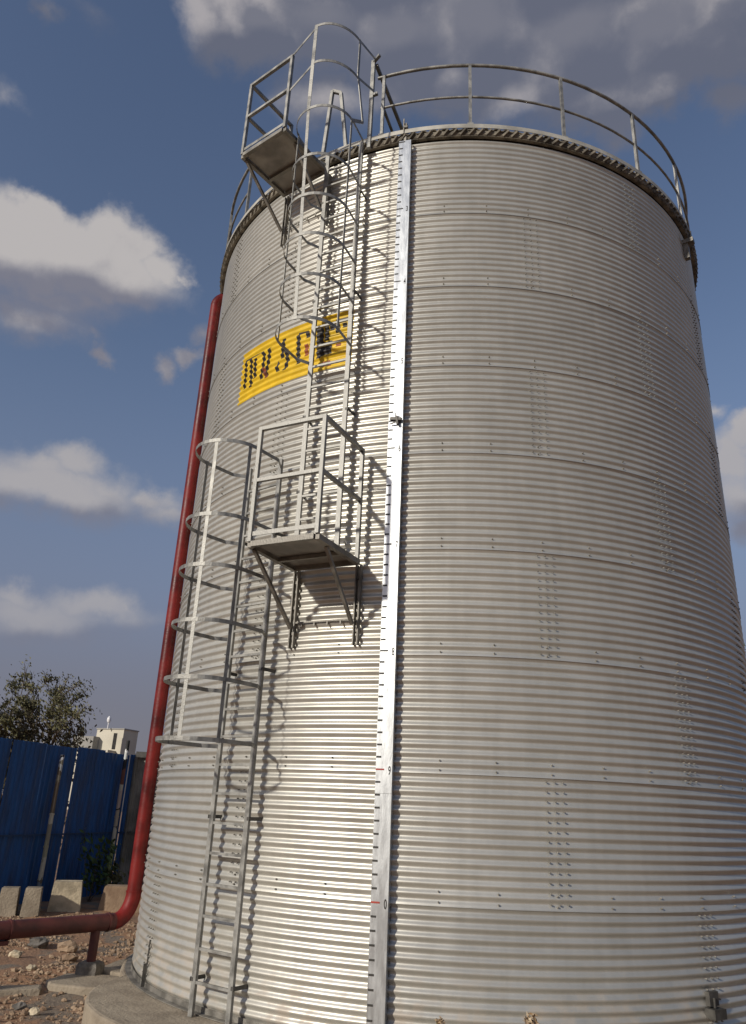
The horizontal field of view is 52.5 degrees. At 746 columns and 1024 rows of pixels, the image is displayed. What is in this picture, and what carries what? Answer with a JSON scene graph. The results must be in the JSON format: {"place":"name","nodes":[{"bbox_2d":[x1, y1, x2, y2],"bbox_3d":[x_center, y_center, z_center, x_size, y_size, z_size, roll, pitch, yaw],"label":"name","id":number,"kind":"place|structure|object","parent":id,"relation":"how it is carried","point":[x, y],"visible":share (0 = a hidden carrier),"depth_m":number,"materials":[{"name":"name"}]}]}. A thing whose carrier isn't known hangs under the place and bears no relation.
{"place":"outdoors","nodes":[
{"label":"outdoors","id":0,"kind":"place"},
{"bbox_2d":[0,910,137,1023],"bbox_3d":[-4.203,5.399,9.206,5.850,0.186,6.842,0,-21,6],"label":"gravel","id":1,"kind":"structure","parent":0,"point":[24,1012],"depth_m":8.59,"materials":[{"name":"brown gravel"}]},
{"bbox_2d":[0,794,138,1023],"bbox_3d":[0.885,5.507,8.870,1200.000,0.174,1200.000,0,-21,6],"label":"ground","id":2,"kind":"structure","parent":0,"point":[30,955],"depth_m":8.87,"materials":[{"name":"red soil"}]},
{"bbox_2d":[0,886,20,916],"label":"concrete block","id":3,"kind":"object","parent":2,"relation":"on","point":[9,899],"depth_m":12.03,"materials":[{"name":"beige concrete"}]},
{"bbox_2d":[8,950,22,957],"bbox_3d":[-4.256,5.269,8.998,0.164,0.110,0.121,0,-21,6],"label":"rock","id":4,"kind":"object","parent":2,"relation":"on","point":[16,953],"visible":0.89,"depth_m":8.96,"materials":[{"name":"stone"}]},
{"bbox_2d":[12,1001,27,1009],"bbox_3d":[-3.312,4.644,7.094,0.142,0.086,0.117,9,-22,-16],"label":"rock","id":5,"kind":"object","parent":2,"relation":"on","point":[21,1005],"visible":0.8,"depth_m":7.07,"materials":[{"name":"grey stone"}]},
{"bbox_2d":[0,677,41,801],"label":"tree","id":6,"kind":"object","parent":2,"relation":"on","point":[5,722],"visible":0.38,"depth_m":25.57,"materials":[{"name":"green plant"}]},
{"bbox_2d":[0,984,41,996],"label":"kerb block","id":7,"kind":"object","parent":2,"relation":"on","point":[26,990],"depth_m":7.52,"materials":[{"name":"concrete"}]},
{"bbox_2d":[19,886,42,916],"bbox_3d":[-5.511,6.318,12.217,0.280,0.460,0.300,8,-22,-15],"label":"concrete block","id":8,"kind":"object","parent":2,"relation":"on","point":[31,903],"depth_m":12.11,"materials":[{"name":"beige concrete"}]},
{"bbox_2d":[26,964,36,970],"bbox_3d":[-3.804,5.082,8.426,0.107,0.073,0.097,0,-21,6],"label":"rock","id":9,"kind":"object","parent":2,"relation":"on","point":[30,967],"visible":0.99,"depth_m":8.41,"materials":[{"name":"stone"}]},
{"bbox_2d":[28,1007,39,1014],"bbox_3d":[-3.108,4.585,6.936,0.098,0.074,0.100,22,-28,-40],"label":"rock","id":10,"kind":"object","parent":2,"relation":"on","point":[34,1011],"visible":1,"depth_m":6.92,"materials":[{"name":"stone"}]},
{"bbox_2d":[27,937,48,948],"bbox_3d":[-4.310,5.566,9.745,0.275,0.156,0.224,0,-21,6],"label":"rock","id":11,"kind":"object","parent":2,"relation":"on","point":[40,942],"visible":0.77,"depth_m":9.70,"materials":[{"name":"grey stone"}]},
{"bbox_2d":[3,654,96,783],"bbox_3d":[-11.384,8.425,26.453,3.484,6.842,5.442,18,-26,-34],"label":"tree","id":12,"kind":"object","parent":2,"relation":"on","point":[61,710],"visible":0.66,"depth_m":26.75,"materials":[{"name":"green plant"}]},
{"bbox_2d":[37,755,64,886],"bbox_3d":[-5.903,5.789,13.783,0.094,2.600,0.094,0,-21,6],"label":"pole","id":13,"kind":"object","parent":2,"relation":"on","point":[48,833],"visible":0.93,"depth_m":13.79,"materials":[{"name":"grey metal"}]},
{"bbox_2d":[0,707,102,846],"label":"hedge","id":14,"kind":"object","parent":2,"relation":"on","point":[41,735],"visible":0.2,"depth_m":25.78,"materials":[{"name":"green plant"}]},
{"bbox_2d":[47,880,82,911],"bbox_3d":[-5.174,6.499,12.760,0.520,0.500,0.350,8,-22,-15],"label":"concrete block","id":15,"kind":"object","parent":2,"relation":"on","point":[66,895],"depth_m":12.63,"materials":[{"name":"beige concrete"}]},
{"bbox_2d":[57,940,77,952],"bbox_3d":[-3.805,5.423,9.428,0.277,0.170,0.194,0,-21,6],"label":"rock","id":16,"kind":"object","parent":2,"relation":"on","point":[69,946],"visible":0.85,"depth_m":9.37,"materials":[{"name":"stone"}]},
{"bbox_2d":[0,737,135,903],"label":"sheet fence","id":17,"kind":"object","parent":2,"relation":"on","point":[26,801],"visible":0.69,"depth_m":14.14,"materials":[{"name":"blue metal"}]},
{"bbox_2d":[62,953,78,961],"bbox_3d":[-3.579,5.273,8.925,0.171,0.115,0.170,15,-25,-30],"label":"rock","id":18,"kind":"object","parent":2,"relation":"on","point":[70,957],"visible":0.81,"depth_m":8.89,"materials":[{"name":"stone"}]},
{"bbox_2d":[45,973,118,995],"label":"kerb block","id":19,"kind":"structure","parent":2,"relation":"on","point":[74,983],"depth_m":7.78,"materials":[{"name":"concrete"}]},
{"bbox_2d":[75,960,104,975],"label":"mortar block","id":20,"kind":"structure","parent":2,"relation":"on","point":[84,967],"depth_m":8.14,"materials":[{"name":"grey concrete"}]},
{"bbox_2d":[0,294,222,961],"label":"red pipe","id":21,"kind":"object","parent":20,"relation":"on","point":[95,925],"visible":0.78,"depth_m":9.31,"materials":[{"name":"metal"}]},
{"bbox_2d":[77,827,120,901],"bbox_3d":[-5.202,6.643,14.197,0.818,1.314,0.739,10,-23,-19],"label":"shrub","id":22,"kind":"object","parent":2,"relation":"on","point":[97,880],"visible":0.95,"depth_m":14.19,"materials":[{"name":"green plant"}]},
{"bbox_2d":[67,728,138,811],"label":"rooftop building","id":23,"kind":"structure","parent":2,"relation":"on","point":[111,740],"depth_m":99.93,"materials":[{"name":"white paint"}]},
{"bbox_2d":[103,959,124,975],"bbox_3d":[-2.785,5.319,8.618,0.473,0.310,1.096,0,-21,6],"label":"concrete patch","id":24,"kind":"object","parent":2,"relation":"on","point":[113,968],"visible":0.18,"depth_m":8.37,"materials":[{"name":"grey concrete"}]},
{"bbox_2d":[100,857,128,884],"bbox_3d":[-4.999,7.067,14.611,0.554,0.754,0.393,0,-21,6],"label":"weed","id":25,"kind":"object","parent":2,"relation":"on","point":[114,879],"visible":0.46,"depth_m":14.59,"materials":[{"name":"green plant"}]},
{"bbox_2d":[103,740,129,890],"bbox_3d":[-5.311,6.338,15.666,0.094,3.080,0.094,0,-21,6],"label":"pole","id":26,"kind":"object","parent":2,"relation":"on","point":[115,825],"visible":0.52,"depth_m":15.76,"materials":[{"name":"grey metal"}]},
{"bbox_2d":[98,884,142,912],"bbox_3d":[-4.260,6.753,13.161,0.950,0.450,0.350,6,-22,-8],"label":"concrete block","id":27,"kind":"object","parent":2,"relation":"on","point":[113,897],"depth_m":13.00,"materials":[{"name":"concrete"}]},
{"bbox_2d":[117,751,161,884],"bbox_3d":[-3.420,6.764,16.395,3.787,2.820,0.130,5,-21,-7],"label":"grey fence panel","id":28,"kind":"object","parent":2,"relation":"on","point":[132,809],"visible":0.11,"depth_m":16.24,"materials":[{"name":"metal"}]},
{"bbox_2d":[81,954,223,1023],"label":"concrete footing","id":29,"kind":"object","parent":2,"relation":"on","point":[122,999],"visible":0.16,"depth_m":6.51,"materials":[{"name":"grey concrete"}]},
{"bbox_2d":[125,22,745,1023],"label":"storage tank","id":30,"kind":"object","parent":29,"relation":"on","point":[455,726],"visible":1,"depth_m":7.15,"materials":[{"name":"metal"}]},
{"bbox_2d":[0,0,745,793],"label":"sky","id":31,"kind":"structure","parent":0,"point":[122,122],"materials":[{"name":"blue"}]},
{"bbox_2d":[434,1016,444,1023],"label":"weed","id":32,"kind":"object","parent":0,"point":[440,1020],"visible":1,"depth_m":4.83,"materials":[{"name":"beige plant"}]},
{"bbox_2d":[523,1011,538,1023],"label":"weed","id":33,"kind":"object","parent":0,"point":[531,1019],"visible":1,"depth_m":4.78,"materials":[{"name":"beige plant"}]}
]}

